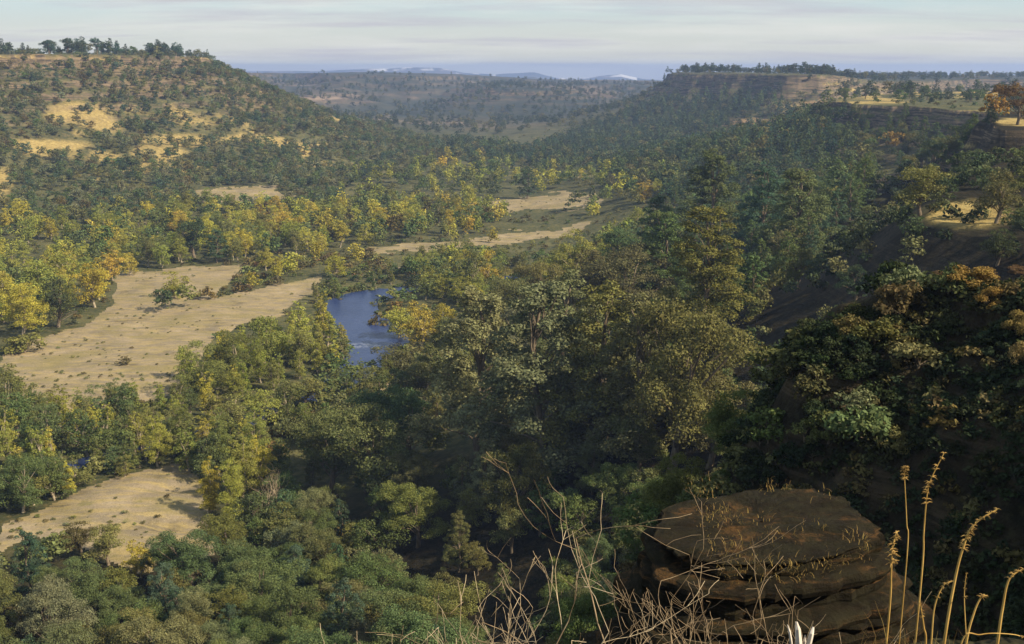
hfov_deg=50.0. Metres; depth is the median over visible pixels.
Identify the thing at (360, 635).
oak tree
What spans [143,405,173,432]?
cottonwood tree
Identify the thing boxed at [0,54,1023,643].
ground
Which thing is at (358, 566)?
oak tree
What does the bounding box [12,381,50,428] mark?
cottonwood tree
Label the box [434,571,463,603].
oak tree
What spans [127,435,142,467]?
willow tree
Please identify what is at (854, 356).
shrub
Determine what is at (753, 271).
pine tree
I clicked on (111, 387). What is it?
cottonwood tree
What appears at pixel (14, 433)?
willow tree
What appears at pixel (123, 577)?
oak tree
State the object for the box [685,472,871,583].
dry grass
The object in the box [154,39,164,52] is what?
pine tree
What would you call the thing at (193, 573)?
brush
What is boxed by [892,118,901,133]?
pine tree
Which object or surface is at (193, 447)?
cottonwood tree
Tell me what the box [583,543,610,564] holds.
oak tree
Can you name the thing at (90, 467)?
woodland
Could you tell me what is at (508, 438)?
oak tree
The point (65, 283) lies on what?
cottonwood tree
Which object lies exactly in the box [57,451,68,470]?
willow tree
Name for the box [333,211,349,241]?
cottonwood tree
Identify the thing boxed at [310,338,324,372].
willow tree
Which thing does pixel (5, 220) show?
cottonwood tree
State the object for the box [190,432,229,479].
cottonwood tree
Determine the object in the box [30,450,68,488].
cottonwood tree
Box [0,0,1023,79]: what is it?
sky
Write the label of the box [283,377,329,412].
oak tree
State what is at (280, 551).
oak tree
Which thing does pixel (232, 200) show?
cottonwood tree
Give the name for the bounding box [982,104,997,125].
pine tree
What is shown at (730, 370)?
pine tree
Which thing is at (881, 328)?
shrub
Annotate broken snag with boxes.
[787,621,813,643]
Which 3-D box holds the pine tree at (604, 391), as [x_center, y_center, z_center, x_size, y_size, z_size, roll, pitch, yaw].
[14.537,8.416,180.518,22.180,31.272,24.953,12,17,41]
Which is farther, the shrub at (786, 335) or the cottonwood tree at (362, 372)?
the cottonwood tree at (362, 372)
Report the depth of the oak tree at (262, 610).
145.91 m
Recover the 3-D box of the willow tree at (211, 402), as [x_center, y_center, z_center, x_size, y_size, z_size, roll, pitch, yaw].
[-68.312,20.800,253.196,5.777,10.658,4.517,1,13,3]
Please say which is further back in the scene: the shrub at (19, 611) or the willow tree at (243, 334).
the willow tree at (243, 334)
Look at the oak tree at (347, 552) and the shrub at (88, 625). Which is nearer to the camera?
the shrub at (88, 625)
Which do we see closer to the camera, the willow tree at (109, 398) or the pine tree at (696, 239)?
the willow tree at (109, 398)
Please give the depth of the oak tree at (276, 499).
193.40 m
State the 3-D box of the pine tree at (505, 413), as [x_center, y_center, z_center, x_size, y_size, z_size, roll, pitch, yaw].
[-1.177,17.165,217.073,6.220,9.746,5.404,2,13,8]
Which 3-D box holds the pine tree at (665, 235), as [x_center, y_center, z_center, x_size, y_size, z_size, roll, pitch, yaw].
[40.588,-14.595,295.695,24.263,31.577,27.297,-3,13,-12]
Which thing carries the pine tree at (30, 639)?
on the ground at (784, 310)
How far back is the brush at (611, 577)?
68.88 m
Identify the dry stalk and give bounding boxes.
[885,531,900,643]
[898,465,908,643]
[914,451,945,642]
[918,602,926,643]
[930,580,952,643]
[942,507,1000,643]
[961,632,1023,643]
[963,573,967,636]
[965,593,987,643]
[996,567,1023,643]
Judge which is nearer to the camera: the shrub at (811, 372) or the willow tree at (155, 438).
the shrub at (811, 372)
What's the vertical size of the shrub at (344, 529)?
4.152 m
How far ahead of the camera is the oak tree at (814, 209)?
322.99 m
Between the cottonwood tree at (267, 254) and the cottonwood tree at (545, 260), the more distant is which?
the cottonwood tree at (267, 254)
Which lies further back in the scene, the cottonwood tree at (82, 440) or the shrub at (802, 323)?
the cottonwood tree at (82, 440)
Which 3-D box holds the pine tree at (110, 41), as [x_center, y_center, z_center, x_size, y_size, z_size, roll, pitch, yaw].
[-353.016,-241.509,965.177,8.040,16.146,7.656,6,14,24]
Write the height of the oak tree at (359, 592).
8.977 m
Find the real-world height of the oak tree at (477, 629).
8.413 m
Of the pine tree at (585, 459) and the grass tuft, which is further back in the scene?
the pine tree at (585, 459)
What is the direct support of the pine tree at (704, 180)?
on the ground at (784, 310)
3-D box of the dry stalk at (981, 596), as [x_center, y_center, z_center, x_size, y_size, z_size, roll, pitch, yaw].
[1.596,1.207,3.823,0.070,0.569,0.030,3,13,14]
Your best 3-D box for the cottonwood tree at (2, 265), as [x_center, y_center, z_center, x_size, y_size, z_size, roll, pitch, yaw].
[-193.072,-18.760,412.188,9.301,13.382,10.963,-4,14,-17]
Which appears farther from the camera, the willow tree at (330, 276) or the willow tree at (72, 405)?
the willow tree at (330, 276)
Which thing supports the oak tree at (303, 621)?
on the ground at (784, 310)
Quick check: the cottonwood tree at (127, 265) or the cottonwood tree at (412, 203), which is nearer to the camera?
the cottonwood tree at (127, 265)
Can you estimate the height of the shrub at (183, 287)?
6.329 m
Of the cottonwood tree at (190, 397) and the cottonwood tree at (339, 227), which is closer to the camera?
the cottonwood tree at (190, 397)
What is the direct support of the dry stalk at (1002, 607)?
on the ground at (784, 310)
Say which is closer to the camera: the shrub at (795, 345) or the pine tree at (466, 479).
the shrub at (795, 345)
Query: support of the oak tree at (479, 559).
on the ground at (784, 310)
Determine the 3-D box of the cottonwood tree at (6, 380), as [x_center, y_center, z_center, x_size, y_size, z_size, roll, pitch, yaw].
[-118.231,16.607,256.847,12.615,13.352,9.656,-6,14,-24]
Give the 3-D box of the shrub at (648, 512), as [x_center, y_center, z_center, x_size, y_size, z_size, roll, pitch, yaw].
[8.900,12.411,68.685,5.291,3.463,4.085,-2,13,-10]
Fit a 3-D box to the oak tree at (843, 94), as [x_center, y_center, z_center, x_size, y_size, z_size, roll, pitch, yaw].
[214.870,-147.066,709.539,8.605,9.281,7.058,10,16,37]
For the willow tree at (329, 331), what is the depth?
321.65 m
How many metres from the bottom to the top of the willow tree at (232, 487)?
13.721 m
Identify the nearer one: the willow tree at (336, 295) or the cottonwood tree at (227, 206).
the willow tree at (336, 295)
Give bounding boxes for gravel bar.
[0,173,602,573]
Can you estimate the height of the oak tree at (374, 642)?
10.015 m
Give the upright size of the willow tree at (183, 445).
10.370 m
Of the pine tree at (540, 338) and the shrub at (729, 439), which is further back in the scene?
the pine tree at (540, 338)
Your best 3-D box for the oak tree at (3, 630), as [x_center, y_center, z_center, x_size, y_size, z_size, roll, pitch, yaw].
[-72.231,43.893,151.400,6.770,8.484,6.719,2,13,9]
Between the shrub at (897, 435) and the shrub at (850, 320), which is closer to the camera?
the shrub at (897, 435)
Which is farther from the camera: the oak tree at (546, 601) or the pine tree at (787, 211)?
the pine tree at (787, 211)
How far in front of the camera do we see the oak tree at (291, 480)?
201.62 m
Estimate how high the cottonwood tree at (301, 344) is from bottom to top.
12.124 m
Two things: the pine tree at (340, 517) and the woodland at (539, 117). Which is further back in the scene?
the woodland at (539, 117)
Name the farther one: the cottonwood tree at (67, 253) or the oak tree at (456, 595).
the cottonwood tree at (67, 253)
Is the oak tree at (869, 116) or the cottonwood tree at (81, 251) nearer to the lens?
the cottonwood tree at (81, 251)
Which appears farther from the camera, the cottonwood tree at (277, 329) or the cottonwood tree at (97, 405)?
the cottonwood tree at (277, 329)
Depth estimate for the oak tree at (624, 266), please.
284.32 m
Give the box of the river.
[33,276,517,483]
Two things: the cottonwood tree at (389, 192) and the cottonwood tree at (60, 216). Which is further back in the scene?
the cottonwood tree at (389, 192)
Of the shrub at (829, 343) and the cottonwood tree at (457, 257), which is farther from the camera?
the cottonwood tree at (457, 257)
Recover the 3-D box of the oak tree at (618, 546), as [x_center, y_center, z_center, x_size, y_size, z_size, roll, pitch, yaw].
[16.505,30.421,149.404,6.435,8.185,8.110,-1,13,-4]
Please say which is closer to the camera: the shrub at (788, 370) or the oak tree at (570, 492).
the shrub at (788, 370)
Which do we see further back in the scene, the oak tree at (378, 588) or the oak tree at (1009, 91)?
the oak tree at (1009, 91)
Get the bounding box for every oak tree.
[0,568,21,609]
[0,607,18,637]
[0,634,22,643]
[13,573,98,642]
[20,564,77,615]
[26,276,88,327]
[34,619,101,643]
[38,40,54,53]
[51,556,124,611]
[57,520,94,555]
[59,38,72,53]
[81,523,124,565]
[88,585,147,636]
[89,37,101,53]
[89,623,124,643]
[94,605,169,643]
[98,42,105,53]
[99,566,138,615]
[101,596,174,632]
[115,614,215,643]
[139,538,181,587]
[143,528,233,592]
[147,566,191,607]
[166,609,217,643]
[169,586,213,632]
[170,42,181,55]
[170,218,209,257]
[178,581,227,619]
[196,513,251,558]
[197,619,239,643]
[198,566,233,613]
[201,583,250,631]
[211,639,233,643]
[214,544,280,591]
[218,536,250,562]
[220,545,263,582]
[223,558,309,620]
[225,615,269,643]
[227,557,284,606]
[229,490,274,539]
[230,621,290,643]
[232,636,252,643]
[234,593,285,642]
[243,516,276,549]
[251,501,307,542]
[260,580,330,643]
[261,523,289,558]
[262,470,304,504]
[265,490,301,515]
[268,541,313,592]
[272,519,325,564]
[276,409,365,494]
[279,621,328,634]
[279,625,316,643]
[282,614,318,643]
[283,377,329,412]
[284,625,354,643]
[286,487,335,522]
[289,506,339,544]
[289,524,352,581]
[293,598,330,626]
[301,553,353,611]
[303,483,349,521]
[306,401,425,510]
[308,558,351,599]
[313,574,368,629]
[315,598,365,636]
[333,549,410,591]
[335,519,373,556]
[340,617,377,643]
[342,383,442,461]
[342,545,378,565]
[344,587,440,643]
[345,578,385,601]
[345,600,388,640]
[349,510,410,553]
[349,585,383,627]
[364,485,395,524]
[367,639,400,643]
[370,343,416,378]
[371,603,489,643]
[373,548,408,587]
[374,609,407,643]
[376,480,453,548]
[384,367,420,394]
[384,577,430,603]
[385,452,441,505]
[391,488,422,526]
[396,580,490,639]
[402,356,434,402]
[402,448,426,466]
[402,575,450,604]
[407,573,439,597]
[431,614,489,643]
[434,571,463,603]
[452,488,491,527]
[457,380,482,397]
[457,540,491,575]
[475,277,531,329]
[478,440,553,533]
[489,428,522,472]
[489,508,534,553]
[491,431,532,475]
[495,261,568,298]
[538,572,575,608]
[542,556,577,584]
[543,487,587,533]
[543,582,587,621]
[548,492,609,546]
[548,560,586,589]
[548,586,618,643]
[559,579,592,625]
[567,578,607,597]
[569,529,606,560]
[572,533,617,589]
[576,241,675,320]
[579,462,639,524]
[580,568,616,592]
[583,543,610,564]
[586,331,670,397]
[592,226,658,282]
[601,413,668,472]
[605,504,638,537]
[608,521,646,554]
[611,297,768,474]
[612,535,642,559]
[616,537,643,562]
[620,466,659,507]
[623,507,653,533]
[625,476,664,519]
[637,451,708,513]
[660,399,685,444]
[664,372,759,468]
[665,470,700,485]
[701,389,760,454]
[711,255,729,277]
[720,253,763,291]
[740,384,767,409]
[758,254,782,288]
[767,229,801,278]
[770,223,815,260]
[776,247,819,290]
[804,179,834,208]
[810,195,841,229]
[813,190,847,215]
[833,264,868,300]
[835,126,847,137]
[839,87,850,98]
[848,109,857,123]
[853,136,870,153]
[860,85,871,98]
[860,112,875,129]
[861,137,877,147]
[862,133,875,137]
[866,141,879,153]
[872,149,887,162]
[875,127,887,144]
[883,121,894,134]
[891,163,951,216]
[895,122,909,135]
[895,129,913,147]
[897,154,916,169]
[899,143,911,154]
[902,132,915,144]
[906,134,928,152]
[909,130,919,145]
[915,148,928,166]
[919,140,944,162]
[921,136,943,160]
[922,86,931,99]
[928,141,949,164]
[939,123,954,135]
[939,135,960,155]
[952,125,966,145]
[956,122,972,140]
[960,124,974,141]
[964,148,991,164]
[964,169,1023,223]
[966,89,976,101]
[978,228,1020,266]
[981,180,1023,217]
[991,81,1023,124]
[1008,207,1023,232]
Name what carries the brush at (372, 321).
on the ground at (784, 310)
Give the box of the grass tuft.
[861,605,965,643]
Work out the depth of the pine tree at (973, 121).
381.33 m
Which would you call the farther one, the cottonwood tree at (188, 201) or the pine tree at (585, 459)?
the cottonwood tree at (188, 201)
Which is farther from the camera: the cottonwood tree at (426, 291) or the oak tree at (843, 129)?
the oak tree at (843, 129)
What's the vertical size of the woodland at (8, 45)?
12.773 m
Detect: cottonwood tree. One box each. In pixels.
[0,205,13,229]
[0,239,8,254]
[0,254,7,286]
[0,271,14,315]
[0,276,49,336]
[0,296,11,322]
[0,363,30,407]
[0,392,9,427]
[0,392,34,441]
[0,451,48,512]
[0,455,15,469]
[0,463,21,509]
[0,490,19,507]
[1,246,28,271]
[5,452,35,472]
[9,198,24,216]
[10,260,64,315]
[10,460,35,480]
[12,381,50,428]
[13,201,31,226]
[13,256,37,273]
[14,239,32,262]
[15,216,36,242]
[15,418,39,446]
[18,462,55,509]
[23,388,45,413]
[24,213,48,238]
[27,264,50,280]
[28,403,79,455]
[30,397,62,430]
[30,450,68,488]
[33,458,76,500]
[34,456,71,496]
[39,249,84,284]
[40,216,58,239]
[40,245,58,267]
[44,244,64,268]
[45,387,57,415]
[52,236,63,247]
[53,206,69,228]
[53,266,69,293]
[56,281,77,310]
[59,274,77,298]
[61,250,79,279]
[61,406,103,459]
[63,219,80,244]
[63,453,95,486]
[66,257,108,307]
[74,257,98,278]
[75,240,90,262]
[76,384,104,416]
[82,415,134,466]
[87,268,110,299]
[89,398,113,430]
[90,205,104,226]
[91,198,110,223]
[95,210,117,224]
[96,250,125,280]
[97,377,127,408]
[102,446,127,473]
[103,225,122,242]
[105,240,122,263]
[109,381,137,427]
[109,440,133,473]
[112,453,135,476]
[116,229,130,252]
[118,211,137,233]
[119,252,138,274]
[119,539,154,577]
[122,241,142,262]
[126,413,149,441]
[128,237,144,257]
[131,216,152,236]
[135,201,155,222]
[136,222,151,239]
[138,236,156,266]
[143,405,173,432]
[146,208,162,232]
[148,416,177,450]
[150,233,171,263]
[150,242,172,267]
[153,195,166,216]
[160,271,189,297]
[160,416,201,456]
[163,210,185,235]
[165,231,178,257]
[165,403,184,429]
[166,197,182,220]
[168,208,179,228]
[168,234,188,260]
[168,375,189,406]
[170,238,193,262]
[173,345,195,374]
[174,210,190,237]
[175,340,231,404]
[176,204,192,221]
[178,388,198,417]
[178,435,205,462]
[181,190,194,210]
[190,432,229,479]
[199,188,212,205]
[199,197,222,220]
[201,208,218,225]
[201,212,212,231]
[203,218,218,234]
[203,329,269,382]
[205,226,222,245]
[208,411,247,458]
[210,392,251,438]
[213,211,225,228]
[218,191,232,212]
[218,221,237,246]
[221,230,237,259]
[221,231,231,255]
[221,370,247,402]
[223,205,240,218]
[224,193,237,214]
[226,341,249,368]
[226,344,245,367]
[227,210,246,226]
[228,238,245,261]
[232,215,250,227]
[233,219,243,232]
[233,227,254,256]
[239,222,255,247]
[239,388,282,423]
[240,208,255,220]
[240,209,256,228]
[244,338,266,365]
[246,315,285,367]
[246,350,269,382]
[248,231,271,251]
[251,219,267,235]
[252,191,264,210]
[253,211,271,233]
[253,246,272,270]
[255,223,268,245]
[259,359,285,390]
[263,220,278,240]
[263,437,298,481]
[264,461,295,493]
[265,255,285,275]
[265,318,285,344]
[266,205,282,223]
[266,379,307,418]
[267,329,285,358]
[268,195,286,210]
[273,331,295,362]
[274,203,292,221]
[274,211,293,233]
[275,209,292,222]
[278,221,290,245]
[283,218,298,243]
[285,327,315,364]
[286,220,306,242]
[288,227,306,253]
[289,350,309,378]
[289,402,316,423]
[292,390,302,406]
[293,200,308,216]
[293,215,304,221]
[295,226,316,251]
[297,212,311,230]
[301,201,320,224]
[309,199,329,218]
[310,338,329,364]
[311,225,333,249]
[311,230,328,251]
[324,252,347,276]
[327,202,346,222]
[330,219,350,247]
[332,197,343,215]
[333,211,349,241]
[338,369,355,389]
[342,381,361,407]
[346,208,366,223]
[356,223,372,244]
[356,365,379,390]
[360,189,378,207]
[370,210,387,232]
[372,207,391,230]
[374,366,388,389]
[382,305,416,337]
[386,189,398,210]
[397,300,438,346]
[398,201,409,225]
[403,192,414,205]
[403,206,419,227]
[407,198,420,209]
[407,204,425,229]
[411,252,426,274]
[415,246,428,260]
[415,275,435,299]
[417,262,435,286]
[425,252,448,271]
[426,199,448,222]
[426,248,436,261]
[429,303,456,337]
[430,263,452,285]
[430,270,453,298]
[435,243,450,263]
[442,194,458,210]
[442,209,456,233]
[446,278,468,302]
[450,272,471,300]
[451,196,464,217]
[451,250,464,266]
[451,259,462,273]
[453,242,470,260]
[453,248,489,291]
[454,249,471,259]
[457,290,466,310]
[460,185,477,206]
[460,235,476,249]
[463,193,480,213]
[471,275,487,291]
[477,250,503,283]
[488,256,503,272]
[489,259,508,276]
[493,245,512,265]
[508,244,527,270]
[531,255,553,272]
[533,257,547,274]
[536,262,548,282]
[547,227,603,290]
[628,207,647,221]
[635,180,654,202]
[648,178,665,198]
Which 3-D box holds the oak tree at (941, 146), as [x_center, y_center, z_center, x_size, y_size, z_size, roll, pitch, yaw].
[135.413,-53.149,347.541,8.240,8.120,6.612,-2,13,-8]
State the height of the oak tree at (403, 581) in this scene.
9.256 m
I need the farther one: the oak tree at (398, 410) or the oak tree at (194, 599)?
the oak tree at (398, 410)
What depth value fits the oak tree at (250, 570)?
160.97 m
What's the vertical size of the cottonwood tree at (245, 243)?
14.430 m
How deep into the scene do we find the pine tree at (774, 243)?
312.16 m
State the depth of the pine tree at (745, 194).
400.62 m
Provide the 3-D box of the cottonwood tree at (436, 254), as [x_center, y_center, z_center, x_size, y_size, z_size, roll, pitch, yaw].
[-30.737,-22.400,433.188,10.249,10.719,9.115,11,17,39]
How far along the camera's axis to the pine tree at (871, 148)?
529.66 m
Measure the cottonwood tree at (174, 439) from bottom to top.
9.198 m
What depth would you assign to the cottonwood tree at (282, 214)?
537.49 m
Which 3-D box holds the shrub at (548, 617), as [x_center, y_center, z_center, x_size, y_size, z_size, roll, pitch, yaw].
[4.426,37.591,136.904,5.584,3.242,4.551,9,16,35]
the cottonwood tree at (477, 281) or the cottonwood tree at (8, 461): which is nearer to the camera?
the cottonwood tree at (8, 461)
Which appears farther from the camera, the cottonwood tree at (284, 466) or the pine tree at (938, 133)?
the pine tree at (938, 133)
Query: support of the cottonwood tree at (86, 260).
on the ground at (784, 310)
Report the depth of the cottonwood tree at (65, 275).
390.51 m
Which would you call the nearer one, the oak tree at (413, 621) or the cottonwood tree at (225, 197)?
the oak tree at (413, 621)
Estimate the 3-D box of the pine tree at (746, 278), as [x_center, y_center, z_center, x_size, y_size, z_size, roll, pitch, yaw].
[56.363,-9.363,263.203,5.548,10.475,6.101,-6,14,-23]
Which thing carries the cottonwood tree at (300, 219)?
on the ground at (784, 310)
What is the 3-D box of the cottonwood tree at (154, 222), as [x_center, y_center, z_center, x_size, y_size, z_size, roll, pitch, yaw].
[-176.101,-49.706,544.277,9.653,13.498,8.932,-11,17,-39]
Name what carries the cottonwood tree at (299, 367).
on the ground at (784, 310)
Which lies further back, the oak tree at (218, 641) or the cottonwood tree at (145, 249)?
the cottonwood tree at (145, 249)
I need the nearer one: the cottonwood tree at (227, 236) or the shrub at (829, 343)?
the shrub at (829, 343)
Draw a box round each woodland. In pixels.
[0,41,195,56]
[0,43,462,232]
[0,196,127,317]
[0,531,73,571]
[83,372,346,475]
[85,155,600,285]
[257,69,673,132]
[271,339,431,435]
[295,244,741,487]
[337,146,677,212]
[386,268,462,300]
[396,205,642,296]
[434,65,860,205]
[621,88,1023,386]
[679,63,830,73]
[810,65,1023,96]
[817,82,1023,157]
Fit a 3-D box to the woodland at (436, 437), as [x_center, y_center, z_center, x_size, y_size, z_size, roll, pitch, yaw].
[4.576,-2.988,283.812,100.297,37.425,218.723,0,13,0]
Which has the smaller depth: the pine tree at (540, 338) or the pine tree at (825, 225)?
the pine tree at (540, 338)
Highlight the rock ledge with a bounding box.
[581,489,942,643]
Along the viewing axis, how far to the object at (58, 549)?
178.99 m
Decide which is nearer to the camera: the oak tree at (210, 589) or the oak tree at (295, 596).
the oak tree at (295, 596)
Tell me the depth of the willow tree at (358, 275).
421.69 m
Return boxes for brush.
[0,52,441,226]
[0,202,644,546]
[0,508,312,636]
[8,194,598,546]
[76,372,390,475]
[108,286,217,365]
[222,248,392,291]
[312,270,400,353]
[367,295,421,356]
[485,90,1023,200]
[564,546,643,622]
[576,472,711,561]
[705,155,1023,389]
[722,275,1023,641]
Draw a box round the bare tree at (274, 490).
[248,463,285,507]
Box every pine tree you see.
[0,529,57,606]
[21,634,40,643]
[77,36,90,52]
[106,38,113,52]
[136,561,187,617]
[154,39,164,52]
[165,589,181,641]
[201,228,232,262]
[214,602,242,642]
[269,489,298,527]
[278,544,314,612]
[318,435,340,470]
[320,402,331,422]
[320,543,350,600]
[320,577,369,641]
[327,498,351,546]
[331,405,350,426]
[343,449,363,474]
[353,458,372,493]
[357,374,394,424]
[362,383,374,417]
[388,378,402,407]
[401,285,542,461]
[415,316,476,409]
[425,392,448,434]
[428,383,453,419]
[430,624,449,643]
[440,510,475,571]
[442,382,459,412]
[449,454,471,504]
[451,280,614,477]
[465,441,506,510]
[483,364,494,395]
[485,305,529,369]
[489,562,514,601]
[498,402,521,423]
[514,166,540,198]
[514,268,606,414]
[522,481,555,537]
[529,334,549,360]
[535,278,661,448]
[541,441,568,490]
[550,248,613,337]
[573,428,606,494]
[588,292,700,463]
[621,210,696,305]
[634,195,678,251]
[657,205,759,329]
[661,194,673,208]
[667,187,682,208]
[668,285,681,301]
[673,148,741,248]
[680,282,700,332]
[687,281,716,313]
[688,232,707,264]
[711,323,739,373]
[714,251,746,311]
[721,243,735,264]
[729,167,793,245]
[734,252,768,314]
[735,193,753,226]
[737,173,747,194]
[737,219,759,258]
[739,264,754,297]
[745,238,776,286]
[748,167,840,268]
[752,227,773,264]
[757,201,780,237]
[767,219,780,252]
[768,189,786,216]
[770,231,804,275]
[773,241,799,283]
[790,209,829,272]
[791,63,797,72]
[800,61,809,72]
[800,224,826,262]
[805,206,832,252]
[813,175,822,192]
[822,189,850,229]
[825,159,847,191]
[838,173,863,221]
[838,174,851,201]
[845,157,857,179]
[848,157,877,201]
[848,178,868,207]
[851,159,876,190]
[854,106,862,122]
[857,151,877,180]
[858,114,864,128]
[860,120,869,135]
[864,147,876,163]
[882,134,889,148]
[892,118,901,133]
[894,150,903,166]
[900,102,909,115]
[902,82,916,98]
[916,115,931,134]
[918,92,924,101]
[932,126,942,140]
[950,130,961,152]
[960,113,978,140]
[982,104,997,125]
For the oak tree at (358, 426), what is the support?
on the ground at (784, 310)
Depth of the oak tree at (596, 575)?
143.31 m
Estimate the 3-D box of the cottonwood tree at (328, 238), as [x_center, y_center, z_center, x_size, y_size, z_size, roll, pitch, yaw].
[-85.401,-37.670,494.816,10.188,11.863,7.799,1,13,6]
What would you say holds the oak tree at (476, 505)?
on the ground at (784, 310)
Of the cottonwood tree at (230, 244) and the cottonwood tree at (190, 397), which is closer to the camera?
the cottonwood tree at (190, 397)
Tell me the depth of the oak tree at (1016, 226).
167.69 m
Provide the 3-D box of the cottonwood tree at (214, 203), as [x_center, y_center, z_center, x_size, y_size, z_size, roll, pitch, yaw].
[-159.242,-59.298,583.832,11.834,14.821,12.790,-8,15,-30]
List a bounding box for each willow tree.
[0,405,19,453]
[0,424,14,463]
[11,446,21,464]
[24,424,45,455]
[27,425,55,461]
[41,426,56,463]
[48,384,69,426]
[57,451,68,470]
[62,461,76,493]
[63,398,84,443]
[70,393,82,418]
[72,387,82,414]
[81,395,91,425]
[86,406,99,432]
[89,434,103,464]
[90,448,101,473]
[96,401,115,441]
[106,379,119,418]
[122,401,138,429]
[126,379,141,413]
[126,411,149,460]
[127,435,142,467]
[140,403,152,425]
[143,412,173,466]
[150,434,168,462]
[152,384,166,415]
[155,385,166,411]
[168,393,182,412]
[168,394,191,456]
[172,427,197,471]
[180,350,200,388]
[187,415,196,441]
[194,409,215,438]
[195,371,216,407]
[195,418,210,455]
[196,456,221,514]
[203,350,211,365]
[204,389,225,420]
[204,391,213,413]
[205,407,233,473]
[213,336,221,359]
[215,328,227,354]
[216,451,244,516]
[223,419,237,440]
[224,434,261,501]
[230,363,239,390]
[233,329,247,360]
[233,358,251,395]
[237,324,247,349]
[238,416,250,444]
[240,437,259,480]
[241,403,271,465]
[247,435,278,498]
[256,419,270,448]
[265,471,279,500]
[272,352,284,383]
[285,311,295,340]
[285,327,295,352]
[288,301,311,341]
[303,332,315,361]
[304,311,314,340]
[310,319,325,352]
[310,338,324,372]
[311,282,315,294]
[311,290,331,336]
[313,283,322,299]
[317,287,329,304]
[322,311,337,346]
[325,272,332,287]
[326,342,339,363]
[329,277,339,292]
[329,321,338,341]
[330,281,340,298]
[330,366,343,392]
[331,333,352,361]
[337,323,347,341]
[354,267,361,281]
[354,358,363,383]
[371,272,376,287]
[375,266,381,276]
[379,352,394,384]
[386,257,393,269]
[387,270,394,282]
[390,262,397,274]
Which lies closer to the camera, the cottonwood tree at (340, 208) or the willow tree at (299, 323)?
the willow tree at (299, 323)
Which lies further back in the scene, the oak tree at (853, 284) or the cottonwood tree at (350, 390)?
the cottonwood tree at (350, 390)
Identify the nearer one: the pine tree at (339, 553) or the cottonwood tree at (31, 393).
the pine tree at (339, 553)
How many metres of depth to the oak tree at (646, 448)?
169.28 m
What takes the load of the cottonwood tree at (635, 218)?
on the ground at (784, 310)
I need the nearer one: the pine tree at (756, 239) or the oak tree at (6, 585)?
the oak tree at (6, 585)
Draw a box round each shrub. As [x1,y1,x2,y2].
[0,332,47,353]
[0,597,45,625]
[2,624,17,640]
[8,612,37,637]
[15,614,55,642]
[69,583,114,607]
[77,617,96,630]
[148,283,200,305]
[320,477,717,643]
[332,549,351,562]
[335,520,354,535]
[354,572,542,643]
[365,452,819,643]
[527,610,562,637]
[545,636,555,643]
[547,607,561,618]
[569,600,605,636]
[599,574,611,591]
[605,578,616,607]
[609,490,676,542]
[616,562,634,573]
[625,559,636,564]
[630,550,640,562]
[675,489,695,502]
[678,492,698,502]
[690,473,744,497]
[698,475,708,488]
[699,492,718,497]
[703,468,731,483]
[715,442,757,475]
[716,430,748,454]
[728,424,748,434]
[738,447,765,468]
[741,345,788,384]
[743,405,786,443]
[743,425,766,445]
[748,387,769,403]
[749,393,770,409]
[758,388,779,405]
[758,465,786,489]
[758,591,931,643]
[776,362,805,381]
[782,483,811,489]
[783,344,810,355]
[784,327,798,344]
[785,416,824,444]
[787,351,813,368]
[788,336,806,350]
[791,335,824,353]
[792,362,836,393]
[793,318,818,335]
[802,399,838,420]
[803,328,825,341]
[806,409,856,444]
[809,347,835,365]
[811,348,835,374]
[815,320,844,340]
[816,336,851,363]
[817,319,840,334]
[822,404,898,444]
[831,313,869,337]
[833,385,874,410]
[835,347,879,374]
[835,362,869,380]
[839,332,873,352]
[842,302,880,319]
[845,317,899,341]
[855,259,908,294]
[872,279,927,314]
[877,424,919,454]
[881,264,931,295]
[888,342,947,369]
[919,261,977,293]
[923,303,963,325]
[932,270,942,276]
[940,264,1000,289]
[969,286,1002,310]
[991,631,1019,637]
[1001,309,1023,335]
[1003,600,1023,623]
[1007,264,1023,274]
[1008,340,1023,365]
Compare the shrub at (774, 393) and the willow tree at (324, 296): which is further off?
the willow tree at (324, 296)
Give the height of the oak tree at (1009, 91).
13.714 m
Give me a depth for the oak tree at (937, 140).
404.78 m
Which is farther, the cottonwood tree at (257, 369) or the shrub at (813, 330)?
the cottonwood tree at (257, 369)
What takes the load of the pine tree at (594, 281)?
on the ground at (784, 310)
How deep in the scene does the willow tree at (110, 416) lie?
239.00 m
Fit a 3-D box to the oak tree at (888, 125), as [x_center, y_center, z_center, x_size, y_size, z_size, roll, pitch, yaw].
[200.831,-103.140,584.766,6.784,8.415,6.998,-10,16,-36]
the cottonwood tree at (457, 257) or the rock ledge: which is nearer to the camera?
the rock ledge
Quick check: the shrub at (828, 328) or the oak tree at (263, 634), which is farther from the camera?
the oak tree at (263, 634)
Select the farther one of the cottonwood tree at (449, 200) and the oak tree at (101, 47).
the oak tree at (101, 47)
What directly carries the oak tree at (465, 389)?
on the ground at (784, 310)
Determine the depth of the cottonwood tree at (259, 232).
495.49 m
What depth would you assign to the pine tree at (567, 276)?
201.00 m
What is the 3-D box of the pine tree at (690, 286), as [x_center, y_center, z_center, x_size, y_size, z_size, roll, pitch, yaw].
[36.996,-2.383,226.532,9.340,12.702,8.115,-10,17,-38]
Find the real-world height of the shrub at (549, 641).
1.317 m
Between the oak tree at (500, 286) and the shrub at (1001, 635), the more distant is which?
the oak tree at (500, 286)
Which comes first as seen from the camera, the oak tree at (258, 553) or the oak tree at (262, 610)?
the oak tree at (262, 610)
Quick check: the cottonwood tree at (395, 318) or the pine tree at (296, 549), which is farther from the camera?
the cottonwood tree at (395, 318)
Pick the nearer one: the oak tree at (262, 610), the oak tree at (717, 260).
the oak tree at (262, 610)

